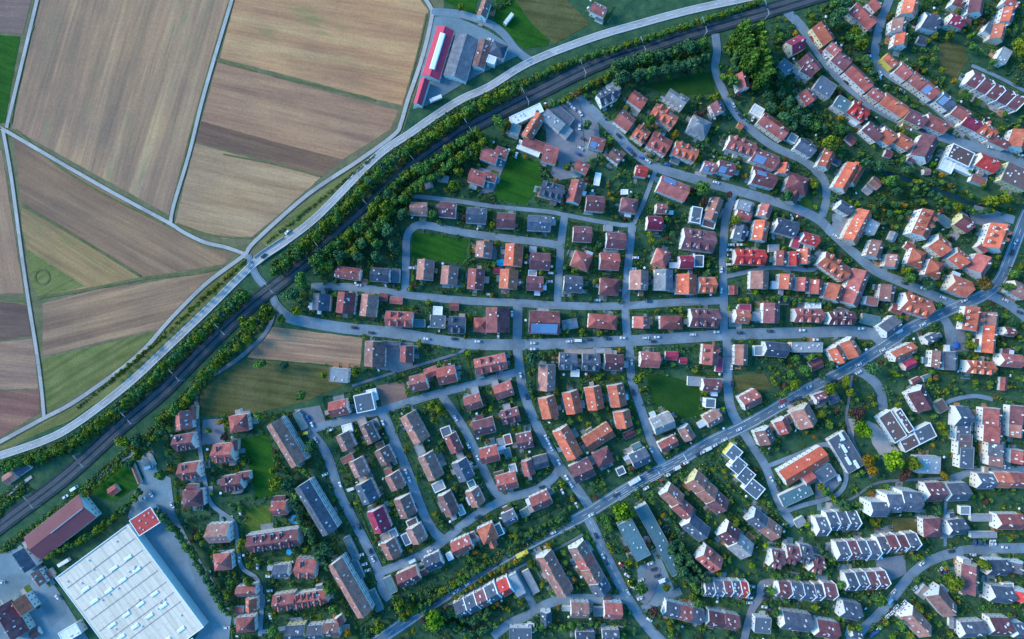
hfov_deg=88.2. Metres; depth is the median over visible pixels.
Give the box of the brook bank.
[869,161,1015,224]
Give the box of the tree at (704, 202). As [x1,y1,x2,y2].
[700,197,708,205]
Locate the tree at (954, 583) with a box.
[938,572,964,593]
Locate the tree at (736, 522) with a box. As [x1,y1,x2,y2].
[732,518,739,526]
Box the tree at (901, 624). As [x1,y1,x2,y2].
[892,617,905,629]
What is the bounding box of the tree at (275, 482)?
[268,477,283,491]
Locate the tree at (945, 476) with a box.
[940,471,950,480]
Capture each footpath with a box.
[194,305,276,404]
[352,348,465,386]
[444,534,583,607]
[832,477,942,505]
[845,375,871,477]
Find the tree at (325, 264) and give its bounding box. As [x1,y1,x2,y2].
[322,259,328,270]
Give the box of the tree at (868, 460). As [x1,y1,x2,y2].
[861,454,875,466]
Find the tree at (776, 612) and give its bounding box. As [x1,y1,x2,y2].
[772,608,780,616]
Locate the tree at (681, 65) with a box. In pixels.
[678,60,686,72]
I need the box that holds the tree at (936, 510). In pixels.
[926,505,942,516]
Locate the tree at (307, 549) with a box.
[303,545,310,553]
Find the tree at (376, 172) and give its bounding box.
[374,169,383,178]
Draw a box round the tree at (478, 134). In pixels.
[475,128,483,138]
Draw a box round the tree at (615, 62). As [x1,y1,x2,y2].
[611,59,622,68]
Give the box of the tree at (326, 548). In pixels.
[318,541,333,556]
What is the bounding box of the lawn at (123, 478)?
[90,466,139,501]
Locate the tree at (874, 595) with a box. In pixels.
[869,592,878,600]
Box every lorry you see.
[57,557,70,567]
[429,94,442,103]
[503,12,513,25]
[516,549,528,558]
[628,476,640,485]
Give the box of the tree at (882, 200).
[877,196,886,204]
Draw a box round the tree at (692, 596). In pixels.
[689,591,696,600]
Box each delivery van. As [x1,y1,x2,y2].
[658,578,666,583]
[703,446,711,451]
[888,596,892,604]
[953,342,957,348]
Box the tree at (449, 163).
[445,157,453,169]
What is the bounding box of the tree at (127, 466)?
[124,458,136,468]
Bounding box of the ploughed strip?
[195,121,342,175]
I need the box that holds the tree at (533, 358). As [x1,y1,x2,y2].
[526,351,542,366]
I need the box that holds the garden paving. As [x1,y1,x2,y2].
[0,0,1023,638]
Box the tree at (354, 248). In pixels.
[349,245,358,255]
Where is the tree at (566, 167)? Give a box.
[563,164,570,170]
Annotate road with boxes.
[373,210,1023,638]
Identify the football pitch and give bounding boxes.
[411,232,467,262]
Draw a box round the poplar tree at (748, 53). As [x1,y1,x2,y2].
[738,46,759,67]
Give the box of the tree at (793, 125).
[787,118,797,130]
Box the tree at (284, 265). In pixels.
[280,258,290,268]
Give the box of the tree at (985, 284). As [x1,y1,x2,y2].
[974,276,994,290]
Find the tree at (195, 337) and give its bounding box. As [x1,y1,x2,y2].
[190,333,202,343]
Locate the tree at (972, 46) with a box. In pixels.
[965,42,976,51]
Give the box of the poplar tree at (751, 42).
[737,38,756,60]
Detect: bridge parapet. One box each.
[253,237,283,257]
[259,244,287,264]
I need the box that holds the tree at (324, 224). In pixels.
[319,220,330,228]
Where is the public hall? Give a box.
[775,445,836,507]
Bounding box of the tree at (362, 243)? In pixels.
[355,237,367,247]
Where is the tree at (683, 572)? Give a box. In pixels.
[676,567,688,576]
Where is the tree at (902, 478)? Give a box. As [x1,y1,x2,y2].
[896,474,907,481]
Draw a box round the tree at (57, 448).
[53,445,65,452]
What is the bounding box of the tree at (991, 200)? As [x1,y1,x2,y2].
[978,195,999,205]
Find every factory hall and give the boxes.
[24,494,101,559]
[414,26,454,107]
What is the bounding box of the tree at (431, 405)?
[426,400,436,410]
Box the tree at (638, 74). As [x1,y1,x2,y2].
[632,69,644,82]
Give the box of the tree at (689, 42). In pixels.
[683,37,694,53]
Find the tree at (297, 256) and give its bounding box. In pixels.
[293,253,301,259]
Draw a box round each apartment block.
[245,525,303,552]
[266,415,310,467]
[295,476,341,535]
[328,552,374,618]
[616,518,650,561]
[634,501,681,576]
[859,497,889,516]
[875,489,904,511]
[889,486,924,511]
[902,208,938,240]
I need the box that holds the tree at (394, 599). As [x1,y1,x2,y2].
[391,596,398,603]
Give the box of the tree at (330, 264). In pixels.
[326,260,333,269]
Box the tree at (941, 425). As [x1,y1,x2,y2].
[932,421,945,429]
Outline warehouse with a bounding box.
[444,33,477,84]
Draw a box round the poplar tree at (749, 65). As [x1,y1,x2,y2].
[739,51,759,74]
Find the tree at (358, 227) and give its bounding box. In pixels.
[353,222,364,233]
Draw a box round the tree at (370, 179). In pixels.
[364,177,375,183]
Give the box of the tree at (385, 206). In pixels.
[378,200,393,212]
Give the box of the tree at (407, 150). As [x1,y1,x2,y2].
[404,145,411,154]
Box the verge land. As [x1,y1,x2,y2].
[0,0,443,450]
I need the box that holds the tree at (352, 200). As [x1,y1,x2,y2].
[349,196,355,204]
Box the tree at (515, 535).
[512,532,518,540]
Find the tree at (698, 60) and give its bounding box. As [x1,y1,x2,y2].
[694,55,701,64]
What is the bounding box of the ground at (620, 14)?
[0,0,1023,638]
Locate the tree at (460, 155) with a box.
[454,151,466,163]
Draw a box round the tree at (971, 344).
[962,340,977,348]
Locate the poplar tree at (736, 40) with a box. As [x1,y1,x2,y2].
[731,22,751,48]
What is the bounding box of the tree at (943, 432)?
[936,429,949,436]
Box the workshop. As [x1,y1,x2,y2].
[472,39,490,71]
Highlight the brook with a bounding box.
[870,166,1000,211]
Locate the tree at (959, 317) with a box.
[949,312,964,322]
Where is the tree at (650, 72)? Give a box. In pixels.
[645,68,652,79]
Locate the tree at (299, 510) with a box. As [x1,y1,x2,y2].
[294,505,304,515]
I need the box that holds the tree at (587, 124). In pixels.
[582,120,591,129]
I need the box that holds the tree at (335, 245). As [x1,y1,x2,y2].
[332,241,340,249]
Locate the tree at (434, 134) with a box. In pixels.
[428,130,439,138]
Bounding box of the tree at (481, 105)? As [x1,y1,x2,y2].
[477,98,485,111]
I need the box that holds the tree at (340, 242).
[336,238,344,247]
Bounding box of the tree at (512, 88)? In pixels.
[508,84,517,93]
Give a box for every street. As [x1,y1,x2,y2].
[195,403,263,635]
[245,254,277,305]
[260,620,325,633]
[276,303,884,348]
[295,411,391,600]
[311,284,720,308]
[311,370,517,430]
[375,468,560,573]
[379,411,443,541]
[403,222,558,291]
[411,170,656,226]
[432,9,532,63]
[439,393,504,498]
[491,595,626,638]
[514,303,520,344]
[514,346,592,509]
[516,569,535,608]
[555,214,566,302]
[578,95,957,307]
[584,515,663,638]
[623,225,634,336]
[627,341,666,467]
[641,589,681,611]
[712,33,828,216]
[720,194,735,333]
[723,251,819,278]
[724,336,741,426]
[737,425,794,526]
[765,442,848,513]
[784,11,1023,165]
[848,544,1023,638]
[852,366,886,409]
[872,0,977,147]
[937,311,956,350]
[943,480,948,545]
[945,394,993,404]
[950,467,1023,480]
[971,64,1023,91]
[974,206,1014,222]
[985,291,1023,319]
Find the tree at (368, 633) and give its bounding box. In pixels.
[364,625,374,637]
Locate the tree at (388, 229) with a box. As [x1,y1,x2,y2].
[382,223,394,236]
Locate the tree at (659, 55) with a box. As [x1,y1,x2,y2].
[653,48,665,61]
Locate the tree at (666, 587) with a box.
[662,584,669,591]
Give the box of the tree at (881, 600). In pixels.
[875,594,888,606]
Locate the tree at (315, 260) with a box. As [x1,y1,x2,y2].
[310,254,324,268]
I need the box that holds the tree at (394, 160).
[391,157,398,166]
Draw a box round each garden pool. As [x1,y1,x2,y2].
[286,548,292,554]
[288,514,297,523]
[497,258,503,266]
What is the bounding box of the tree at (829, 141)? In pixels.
[819,135,839,149]
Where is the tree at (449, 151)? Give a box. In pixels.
[443,147,452,156]
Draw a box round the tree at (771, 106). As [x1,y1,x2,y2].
[765,101,776,113]
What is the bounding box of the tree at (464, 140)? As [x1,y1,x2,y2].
[459,136,469,145]
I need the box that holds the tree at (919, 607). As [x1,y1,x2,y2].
[914,602,923,612]
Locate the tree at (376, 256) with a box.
[370,251,382,262]
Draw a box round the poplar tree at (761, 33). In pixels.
[755,30,768,37]
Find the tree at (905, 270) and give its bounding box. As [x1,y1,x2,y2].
[899,266,911,273]
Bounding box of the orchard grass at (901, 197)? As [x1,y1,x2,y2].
[866,184,917,230]
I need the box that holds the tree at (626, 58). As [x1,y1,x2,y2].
[620,56,631,65]
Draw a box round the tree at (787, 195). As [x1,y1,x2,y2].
[780,189,793,202]
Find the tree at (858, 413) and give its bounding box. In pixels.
[849,407,866,419]
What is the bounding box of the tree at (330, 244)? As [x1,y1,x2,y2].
[327,241,335,248]
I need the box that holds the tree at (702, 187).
[695,180,710,194]
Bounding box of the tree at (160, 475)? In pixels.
[153,469,165,480]
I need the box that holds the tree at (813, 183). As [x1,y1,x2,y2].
[809,179,818,187]
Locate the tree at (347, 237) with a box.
[342,230,352,242]
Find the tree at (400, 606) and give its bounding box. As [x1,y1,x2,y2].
[394,598,407,613]
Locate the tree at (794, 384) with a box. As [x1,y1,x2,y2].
[789,379,801,389]
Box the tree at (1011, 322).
[1003,318,1016,326]
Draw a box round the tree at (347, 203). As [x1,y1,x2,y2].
[344,197,351,207]
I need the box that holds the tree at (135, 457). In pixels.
[131,454,141,460]
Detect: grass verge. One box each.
[0,259,246,448]
[261,161,365,246]
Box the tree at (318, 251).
[314,248,323,255]
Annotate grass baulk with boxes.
[0,297,25,302]
[14,129,162,223]
[21,204,140,276]
[37,265,222,298]
[169,3,227,212]
[176,223,251,238]
[216,59,255,71]
[223,153,320,176]
[273,74,374,100]
[404,13,426,101]
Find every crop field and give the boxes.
[0,150,23,293]
[0,339,37,389]
[12,0,228,214]
[21,207,140,293]
[175,143,320,238]
[202,62,397,158]
[220,0,427,105]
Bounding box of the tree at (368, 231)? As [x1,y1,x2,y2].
[364,227,375,235]
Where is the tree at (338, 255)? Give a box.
[333,250,345,261]
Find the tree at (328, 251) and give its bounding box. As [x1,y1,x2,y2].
[322,245,334,256]
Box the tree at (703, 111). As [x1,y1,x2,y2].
[698,108,706,115]
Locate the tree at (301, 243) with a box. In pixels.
[298,241,309,248]
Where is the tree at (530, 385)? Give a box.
[525,380,535,390]
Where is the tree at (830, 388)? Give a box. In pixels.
[823,382,838,394]
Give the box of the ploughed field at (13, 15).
[0,0,30,33]
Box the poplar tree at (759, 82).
[749,66,776,91]
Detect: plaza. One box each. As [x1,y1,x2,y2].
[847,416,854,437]
[867,421,898,461]
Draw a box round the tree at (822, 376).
[819,372,826,380]
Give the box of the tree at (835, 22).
[828,14,840,28]
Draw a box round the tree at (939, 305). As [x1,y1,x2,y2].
[934,301,945,309]
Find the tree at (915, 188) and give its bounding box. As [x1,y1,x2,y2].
[909,184,918,192]
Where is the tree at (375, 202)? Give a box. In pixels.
[373,199,379,207]
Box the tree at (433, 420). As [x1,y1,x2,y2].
[430,416,436,422]
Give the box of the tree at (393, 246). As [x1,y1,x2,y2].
[388,240,399,253]
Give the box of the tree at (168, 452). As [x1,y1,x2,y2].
[164,449,172,456]
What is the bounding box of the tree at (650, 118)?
[646,114,655,124]
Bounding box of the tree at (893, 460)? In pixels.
[881,450,904,471]
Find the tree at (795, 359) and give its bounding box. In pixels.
[791,355,800,363]
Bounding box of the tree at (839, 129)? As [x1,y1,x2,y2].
[834,124,844,134]
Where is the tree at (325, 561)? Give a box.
[321,556,328,565]
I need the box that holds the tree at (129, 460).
[127,457,134,465]
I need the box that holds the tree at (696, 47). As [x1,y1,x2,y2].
[693,42,699,50]
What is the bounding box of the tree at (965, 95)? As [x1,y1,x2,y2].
[959,89,973,100]
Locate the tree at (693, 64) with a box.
[685,58,697,70]
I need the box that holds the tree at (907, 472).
[899,468,911,476]
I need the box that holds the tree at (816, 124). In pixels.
[807,119,820,130]
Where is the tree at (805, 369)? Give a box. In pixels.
[798,365,811,373]
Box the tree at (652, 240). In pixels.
[648,235,655,243]
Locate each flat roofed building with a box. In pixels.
[509,103,543,124]
[788,342,822,351]
[825,429,863,473]
[993,161,1023,192]
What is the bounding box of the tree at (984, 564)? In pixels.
[972,558,992,570]
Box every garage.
[293,411,308,430]
[340,453,354,464]
[341,422,353,432]
[343,535,360,561]
[350,559,364,578]
[356,417,367,425]
[368,588,383,612]
[375,440,384,449]
[380,531,391,541]
[382,574,397,594]
[384,468,392,475]
[388,527,398,536]
[400,532,411,545]
[406,516,418,526]
[414,443,425,455]
[415,319,424,326]
[424,182,433,189]
[431,479,445,492]
[440,425,451,437]
[445,551,453,560]
[456,452,464,459]
[458,503,465,515]
[466,478,476,488]
[469,386,478,394]
[469,531,476,538]
[475,371,483,378]
[490,379,498,388]
[494,470,503,476]
[494,522,504,535]
[496,437,504,445]
[502,403,510,409]
[503,433,512,444]
[503,447,511,458]
[508,463,517,471]
[519,507,529,517]
[522,568,539,594]
[526,505,533,512]
[527,621,533,632]
[528,270,536,275]
[529,246,536,252]
[565,349,595,353]
[593,172,600,186]
[593,348,610,352]
[594,606,602,615]
[604,224,612,231]
[615,465,625,475]
[623,361,628,367]
[687,376,704,385]
[751,312,760,320]
[752,345,763,355]
[767,244,778,252]
[784,414,793,423]
[793,515,806,528]
[894,606,903,619]
[914,583,929,599]
[937,213,951,228]
[957,505,970,514]
[968,513,992,521]
[968,531,996,537]
[999,581,1013,586]
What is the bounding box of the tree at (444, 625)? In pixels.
[440,618,446,629]
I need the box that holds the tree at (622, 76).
[614,70,630,82]
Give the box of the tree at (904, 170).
[897,166,910,174]
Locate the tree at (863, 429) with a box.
[853,420,873,437]
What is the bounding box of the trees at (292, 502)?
[0,0,1023,638]
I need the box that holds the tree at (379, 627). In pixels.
[369,617,385,634]
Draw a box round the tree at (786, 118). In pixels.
[777,111,793,125]
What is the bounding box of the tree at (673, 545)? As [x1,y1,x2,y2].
[668,540,677,550]
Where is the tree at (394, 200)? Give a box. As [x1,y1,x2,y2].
[391,194,398,204]
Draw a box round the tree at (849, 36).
[845,32,854,40]
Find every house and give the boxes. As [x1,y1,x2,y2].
[0,596,35,638]
[11,590,40,616]
[12,547,42,573]
[30,566,55,586]
[58,619,87,638]
[171,431,199,451]
[175,405,198,429]
[176,459,204,479]
[181,483,207,507]
[204,521,234,542]
[210,439,240,465]
[213,549,235,570]
[217,470,252,493]
[228,413,252,432]
[235,577,259,596]
[236,612,258,632]
[245,594,259,613]
[267,561,292,577]
[269,498,290,515]
[271,588,297,611]
[284,620,307,638]
[293,555,318,579]
[294,583,330,608]
[305,620,324,638]
[309,293,332,313]
[322,612,349,637]
[325,398,354,417]
[329,367,350,382]
[335,266,362,280]
[336,291,357,314]
[336,430,357,453]
[348,455,369,477]
[353,388,378,412]
[355,476,380,504]
[359,294,378,316]
[359,420,380,444]
[364,340,400,366]
[367,504,392,533]
[370,268,400,282]
[374,444,397,470]
[380,536,402,559]
[382,311,413,327]
[384,469,406,491]
[393,492,417,518]
[395,563,427,587]
[399,409,429,444]
[400,345,413,361]
[406,521,427,544]
[409,202,427,216]
[409,365,437,391]
[414,259,436,280]
[418,449,443,480]
[421,549,444,571]
[430,306,445,327]
[436,364,457,384]
[437,488,459,520]
[438,201,456,218]
[440,265,458,285]
[444,431,462,453]
[448,313,465,333]
[450,456,474,481]
[450,532,478,555]
[453,595,470,617]
[463,393,482,411]
[464,589,481,613]
[465,485,484,507]
[466,207,486,226]
[467,168,485,189]
[467,268,488,289]
[472,414,495,436]
[473,307,508,332]
[473,353,507,374]
[474,584,491,607]
[475,241,492,258]
[477,0,490,22]
[477,520,498,548]
[479,147,497,165]
[479,443,505,464]
[484,171,496,183]
[484,579,501,602]
[486,41,507,67]
[492,380,514,399]
[495,145,508,161]
[495,471,518,491]
[496,212,515,229]
[496,269,518,289]
[496,572,514,596]
[500,406,520,424]
[501,243,523,266]
[501,505,517,525]
[507,570,525,597]
[509,123,520,136]
[509,623,531,638]
[515,430,533,449]
[516,112,549,157]
[521,453,549,480]
[525,488,552,510]
[526,275,546,295]
[527,215,555,232]
[528,310,559,334]
[529,252,550,270]
[536,548,558,571]
[538,364,555,391]
[538,394,558,418]
[539,180,564,205]
[540,144,559,166]
[541,608,550,626]
[542,99,574,139]
[543,563,565,584]
[551,573,573,597]
[552,423,581,460]
[558,352,581,370]
[561,389,584,414]
[562,275,582,292]
[562,598,589,617]
[566,176,585,205]
[568,456,595,483]
[568,537,590,560]
[569,250,592,271]
[572,159,589,175]
[572,226,592,242]
[575,550,595,569]
[575,622,594,638]
[580,421,615,451]
[580,561,603,583]
[581,353,600,370]
[584,195,604,212]
[584,382,603,410]
[587,135,605,152]
[587,313,617,329]
[588,575,611,596]
[589,2,607,23]
[591,445,614,467]
[595,82,620,109]
[598,252,620,270]
[598,278,619,295]
[601,626,619,638]
[603,349,623,370]
[603,593,622,618]
[604,230,626,249]
[606,148,625,165]
[606,383,628,407]
[612,408,632,428]
[613,110,635,133]
[618,197,638,217]
[623,446,651,468]
[626,90,647,111]
[628,270,650,295]
[629,124,650,146]
[632,316,649,328]
[633,165,647,178]
[638,351,660,367]
[645,131,672,157]
[645,216,663,233]
[648,411,675,434]
[649,103,678,131]
[650,248,670,268]
[653,269,672,290]
[654,175,689,203]
[654,203,673,214]
[656,434,678,452]
[658,316,681,328]
[658,481,684,506]
[660,597,679,618]
[662,88,687,112]
[668,256,694,268]
[669,141,698,164]
[669,499,693,519]
[674,270,696,294]
[676,423,695,441]
[677,600,692,621]
[678,228,716,253]
[679,513,710,541]
[683,308,721,327]
[683,469,707,492]
[684,114,711,140]
[688,206,716,229]
[690,603,704,624]
[693,255,703,267]
[693,542,722,572]
[695,481,717,502]
[696,275,717,292]
[696,408,725,427]
[699,160,716,174]
[699,344,723,371]
[699,378,722,395]
[701,580,715,596]
[702,196,722,222]
[702,397,715,407]
[704,606,725,628]
[705,491,729,514]
[707,100,724,117]
[712,577,725,596]
[714,159,739,177]
[714,519,740,545]
[719,577,733,596]
[722,442,742,460]
[722,609,740,630]
[723,135,756,158]
[724,532,753,559]
[726,457,747,475]
[727,577,742,596]
[730,224,748,241]
[731,249,767,265]
[731,304,751,323]
[731,344,747,364]
[733,71,749,93]
[733,199,751,211]
[733,209,751,222]
[733,467,755,485]
[735,388,761,410]
[738,578,749,597]
[740,478,764,499]
[743,506,767,529]
[747,148,779,171]
[747,271,768,289]
[748,104,798,144]
[748,169,777,190]
[748,220,769,242]
[751,425,774,445]
[751,613,771,633]
[754,203,772,219]
[759,303,779,323]
[759,517,781,540]
[761,341,789,357]
[765,546,785,569]
[769,274,793,295]
[770,217,799,238]
[770,416,790,434]
[772,250,786,265]
[773,577,793,598]
[774,162,789,176]
[775,58,794,77]
[777,607,813,632]
[780,172,810,204]
[781,542,800,565]
[782,35,805,58]
[785,251,799,266]
[787,402,816,429]
[787,578,805,599]
[790,308,824,322]
[791,138,816,159]
[792,65,815,80]
[792,277,808,291]
[794,52,821,80]
[795,87,816,107]
[795,541,814,564]
[796,248,810,264]
[798,231,820,249]
[800,580,817,600]
[805,279,822,294]
[805,553,826,574]
[808,20,834,48]
[808,391,828,404]
[809,580,825,600]
[810,75,837,101]
[810,514,831,535]
[811,615,842,638]
[813,148,834,171]
[813,251,850,281]
[818,579,838,600]
[819,282,844,302]
[821,509,841,530]
[823,41,841,59]
[823,344,846,364]
[824,312,856,324]
[826,51,852,74]
[828,95,851,115]
[829,161,858,194]
[831,509,851,529]
[831,538,852,560]
[832,200,853,216]
[834,597,863,620]
[835,336,860,359]
[838,208,871,245]
[839,569,860,590]
[840,64,873,94]
[840,268,869,307]
[841,100,869,126]
[843,537,861,559]
[844,2,877,32]
[846,508,862,529]
[846,625,863,638]
[851,568,870,589]
[854,537,871,559]
[856,121,883,144]
[860,296,878,306]
[861,239,883,259]
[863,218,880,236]
[863,537,882,559]
[863,567,880,589]
[864,0,881,13]
[864,86,883,104]
[871,534,891,553]
[871,567,891,588]
[872,284,894,301]
[873,315,902,337]
[874,92,908,120]
[876,126,896,149]
[878,53,898,70]
[880,254,899,269]
[880,531,900,551]
[885,17,906,36]
[885,342,917,370]
[888,32,907,50]
[889,61,913,83]
[890,132,913,153]
[892,532,910,552]
[894,0,918,21]
[895,602,931,637]
[896,292,935,318]
[898,108,927,130]
[899,530,921,550]
[901,248,926,268]
[901,384,948,413]
[902,71,926,92]
[905,134,938,165]
[910,454,940,473]
[913,80,939,102]
[915,12,943,34]
[917,515,942,537]
[918,332,942,344]
[918,480,948,501]
[919,258,944,279]
[920,350,942,367]
[922,113,950,136]
[922,234,952,257]
[923,582,956,616]
[930,91,955,113]
[935,143,975,176]
[938,345,957,370]
[940,271,975,297]
[940,481,972,501]
[941,13,966,31]
[941,247,970,268]
[942,512,969,535]
[944,103,972,123]
[945,0,966,11]
[948,405,975,426]
[950,211,975,233]
[950,424,970,441]
[951,434,972,454]
[952,447,974,468]
[954,117,982,133]
[954,560,978,596]
[954,617,989,638]
[956,306,985,331]
[957,556,970,563]
[959,70,985,91]
[959,357,997,374]
[961,0,983,26]
[961,253,991,278]
[967,152,1001,186]
[969,76,995,98]
[969,120,998,141]
[969,466,999,488]
[972,222,1012,253]
[972,325,997,353]
[975,406,1001,425]
[976,423,1002,443]
[977,22,993,38]
[979,82,1005,103]
[980,312,998,325]
[980,556,1012,574]
[981,136,1010,150]
[982,441,1005,457]
[982,454,1005,467]
[982,582,1017,603]
[982,613,1016,635]
[983,23,1007,45]
[989,470,1015,487]
[989,511,1023,529]
[991,87,1016,108]
[992,46,1012,67]
[992,348,1023,367]
[994,6,1014,26]
[996,0,1019,9]
[997,327,1017,336]
[1001,92,1023,113]
[1001,280,1023,299]
[1002,404,1023,424]
[1002,422,1023,437]
[1002,470,1023,487]
[1003,129,1023,153]
[1004,558,1023,574]
[1005,448,1023,464]
[1010,618,1023,637]
[1013,585,1023,602]
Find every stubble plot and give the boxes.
[248,327,361,366]
[515,0,589,43]
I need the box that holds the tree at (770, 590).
[766,585,775,594]
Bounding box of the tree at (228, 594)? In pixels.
[223,590,233,599]
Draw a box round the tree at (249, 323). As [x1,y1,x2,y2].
[236,315,258,330]
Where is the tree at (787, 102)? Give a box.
[781,95,794,108]
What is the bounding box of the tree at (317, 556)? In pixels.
[313,552,324,562]
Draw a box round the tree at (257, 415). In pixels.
[253,411,263,420]
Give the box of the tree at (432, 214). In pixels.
[429,210,437,218]
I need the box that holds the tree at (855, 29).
[850,24,862,33]
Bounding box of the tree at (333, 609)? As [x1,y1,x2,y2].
[328,604,339,615]
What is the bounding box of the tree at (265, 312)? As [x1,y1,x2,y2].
[258,303,275,320]
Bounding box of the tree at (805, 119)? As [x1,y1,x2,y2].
[798,113,812,125]
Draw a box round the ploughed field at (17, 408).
[0,390,39,436]
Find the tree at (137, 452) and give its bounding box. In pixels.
[133,449,143,456]
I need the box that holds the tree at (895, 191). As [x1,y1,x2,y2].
[888,187,902,195]
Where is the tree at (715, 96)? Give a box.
[712,92,720,100]
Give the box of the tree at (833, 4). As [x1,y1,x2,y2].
[829,0,837,8]
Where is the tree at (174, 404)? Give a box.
[171,402,180,411]
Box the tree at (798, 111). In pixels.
[790,104,804,117]
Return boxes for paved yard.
[0,547,87,638]
[128,476,231,638]
[137,451,156,481]
[201,418,224,444]
[295,405,324,423]
[375,342,413,370]
[413,16,516,108]
[479,159,506,193]
[546,98,601,161]
[550,162,572,179]
[637,559,673,601]
[742,199,754,222]
[815,468,840,498]
[832,213,848,233]
[875,555,905,579]
[944,326,968,351]
[968,210,1010,226]
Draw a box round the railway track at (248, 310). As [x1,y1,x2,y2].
[0,0,818,531]
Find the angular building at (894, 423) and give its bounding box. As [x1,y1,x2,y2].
[874,407,936,452]
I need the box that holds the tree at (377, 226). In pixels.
[372,221,382,231]
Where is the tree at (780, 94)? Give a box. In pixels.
[776,88,786,98]
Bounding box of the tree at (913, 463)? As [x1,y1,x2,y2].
[903,456,922,470]
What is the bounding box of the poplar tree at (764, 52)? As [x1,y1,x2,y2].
[757,48,770,61]
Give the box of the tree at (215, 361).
[210,356,221,364]
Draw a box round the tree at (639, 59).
[637,52,647,63]
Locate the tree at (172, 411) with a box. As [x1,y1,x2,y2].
[168,407,177,415]
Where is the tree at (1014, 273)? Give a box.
[1006,269,1020,277]
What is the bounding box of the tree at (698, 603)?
[693,598,702,608]
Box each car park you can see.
[569,92,584,146]
[635,566,660,604]
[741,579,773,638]
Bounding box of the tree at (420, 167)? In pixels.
[417,161,423,174]
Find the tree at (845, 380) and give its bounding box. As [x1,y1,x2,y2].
[840,375,850,386]
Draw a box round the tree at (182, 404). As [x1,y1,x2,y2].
[178,401,186,408]
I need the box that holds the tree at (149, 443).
[144,438,158,447]
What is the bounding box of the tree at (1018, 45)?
[1011,38,1023,56]
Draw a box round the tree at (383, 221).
[376,218,387,225]
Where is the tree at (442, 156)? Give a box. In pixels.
[437,152,448,160]
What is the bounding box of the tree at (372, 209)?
[367,202,378,214]
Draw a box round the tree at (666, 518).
[663,515,672,521]
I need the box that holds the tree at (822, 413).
[816,410,826,417]
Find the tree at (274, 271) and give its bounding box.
[269,266,280,276]
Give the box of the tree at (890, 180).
[882,175,899,186]
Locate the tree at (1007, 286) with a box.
[999,282,1016,290]
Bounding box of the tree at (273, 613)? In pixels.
[270,610,278,618]
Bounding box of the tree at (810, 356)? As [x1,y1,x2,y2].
[806,353,814,360]
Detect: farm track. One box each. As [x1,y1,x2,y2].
[0,0,433,443]
[0,126,245,255]
[1,130,44,416]
[1,475,32,499]
[5,0,38,127]
[81,450,156,490]
[169,0,232,223]
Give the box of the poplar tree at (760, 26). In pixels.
[750,20,766,34]
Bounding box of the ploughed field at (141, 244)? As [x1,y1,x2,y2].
[14,139,232,276]
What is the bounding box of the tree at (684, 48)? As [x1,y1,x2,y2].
[682,43,687,52]
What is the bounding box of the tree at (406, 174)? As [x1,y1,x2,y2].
[402,170,411,178]
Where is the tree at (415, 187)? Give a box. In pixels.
[412,180,418,193]
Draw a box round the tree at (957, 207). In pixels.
[950,202,962,211]
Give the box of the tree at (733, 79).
[727,75,739,86]
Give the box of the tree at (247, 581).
[243,576,252,586]
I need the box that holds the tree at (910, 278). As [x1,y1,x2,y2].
[902,273,916,283]
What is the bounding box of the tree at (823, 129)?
[816,124,828,133]
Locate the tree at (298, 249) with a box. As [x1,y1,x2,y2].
[291,245,302,254]
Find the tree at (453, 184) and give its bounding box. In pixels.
[448,179,459,189]
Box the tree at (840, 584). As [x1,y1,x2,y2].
[835,580,845,589]
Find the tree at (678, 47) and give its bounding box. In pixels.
[672,43,681,55]
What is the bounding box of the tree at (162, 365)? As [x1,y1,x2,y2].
[159,360,167,370]
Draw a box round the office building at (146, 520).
[129,504,160,535]
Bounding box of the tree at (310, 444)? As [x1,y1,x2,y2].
[303,439,316,451]
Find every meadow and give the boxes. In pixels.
[0,35,19,122]
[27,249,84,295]
[43,332,155,410]
[200,359,355,415]
[444,0,476,12]
[494,0,548,47]
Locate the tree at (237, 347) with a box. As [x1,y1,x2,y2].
[231,343,240,352]
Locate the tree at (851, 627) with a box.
[846,622,855,630]
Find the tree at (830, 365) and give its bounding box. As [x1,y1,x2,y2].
[825,360,835,369]
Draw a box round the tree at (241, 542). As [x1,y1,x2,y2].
[236,538,245,546]
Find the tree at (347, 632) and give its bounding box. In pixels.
[342,628,351,637]
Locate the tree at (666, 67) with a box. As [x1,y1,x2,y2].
[661,60,672,73]
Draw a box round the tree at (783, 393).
[779,391,787,396]
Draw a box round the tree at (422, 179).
[418,175,426,183]
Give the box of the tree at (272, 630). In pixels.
[266,622,279,638]
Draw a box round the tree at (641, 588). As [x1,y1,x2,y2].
[635,581,647,595]
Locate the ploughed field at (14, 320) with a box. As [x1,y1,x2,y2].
[0,302,30,339]
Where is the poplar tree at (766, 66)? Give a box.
[750,60,773,81]
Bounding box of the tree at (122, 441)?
[114,436,130,446]
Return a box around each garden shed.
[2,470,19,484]
[14,464,32,475]
[28,626,42,638]
[107,484,121,496]
[131,462,142,483]
[233,605,243,613]
[273,495,285,500]
[379,293,387,300]
[389,296,402,303]
[437,175,448,182]
[449,302,458,310]
[494,267,500,273]
[561,318,577,329]
[570,369,579,376]
[621,189,627,194]
[622,428,636,439]
[630,441,642,451]
[664,351,678,359]
[678,357,687,363]
[728,285,737,294]
[735,121,743,129]
[750,165,762,173]
[778,296,789,304]
[789,236,799,248]
[804,302,820,307]
[807,357,823,371]
[828,393,839,404]
[831,155,842,166]
[843,134,856,145]
[859,313,880,325]
[861,184,873,194]
[866,176,881,190]
[882,149,892,158]
[886,231,897,241]
[888,302,902,314]
[902,241,915,249]
[909,376,920,384]
[914,35,927,46]
[920,374,931,381]
[947,616,955,628]
[997,377,1007,390]
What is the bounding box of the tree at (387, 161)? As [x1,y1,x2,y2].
[381,157,392,169]

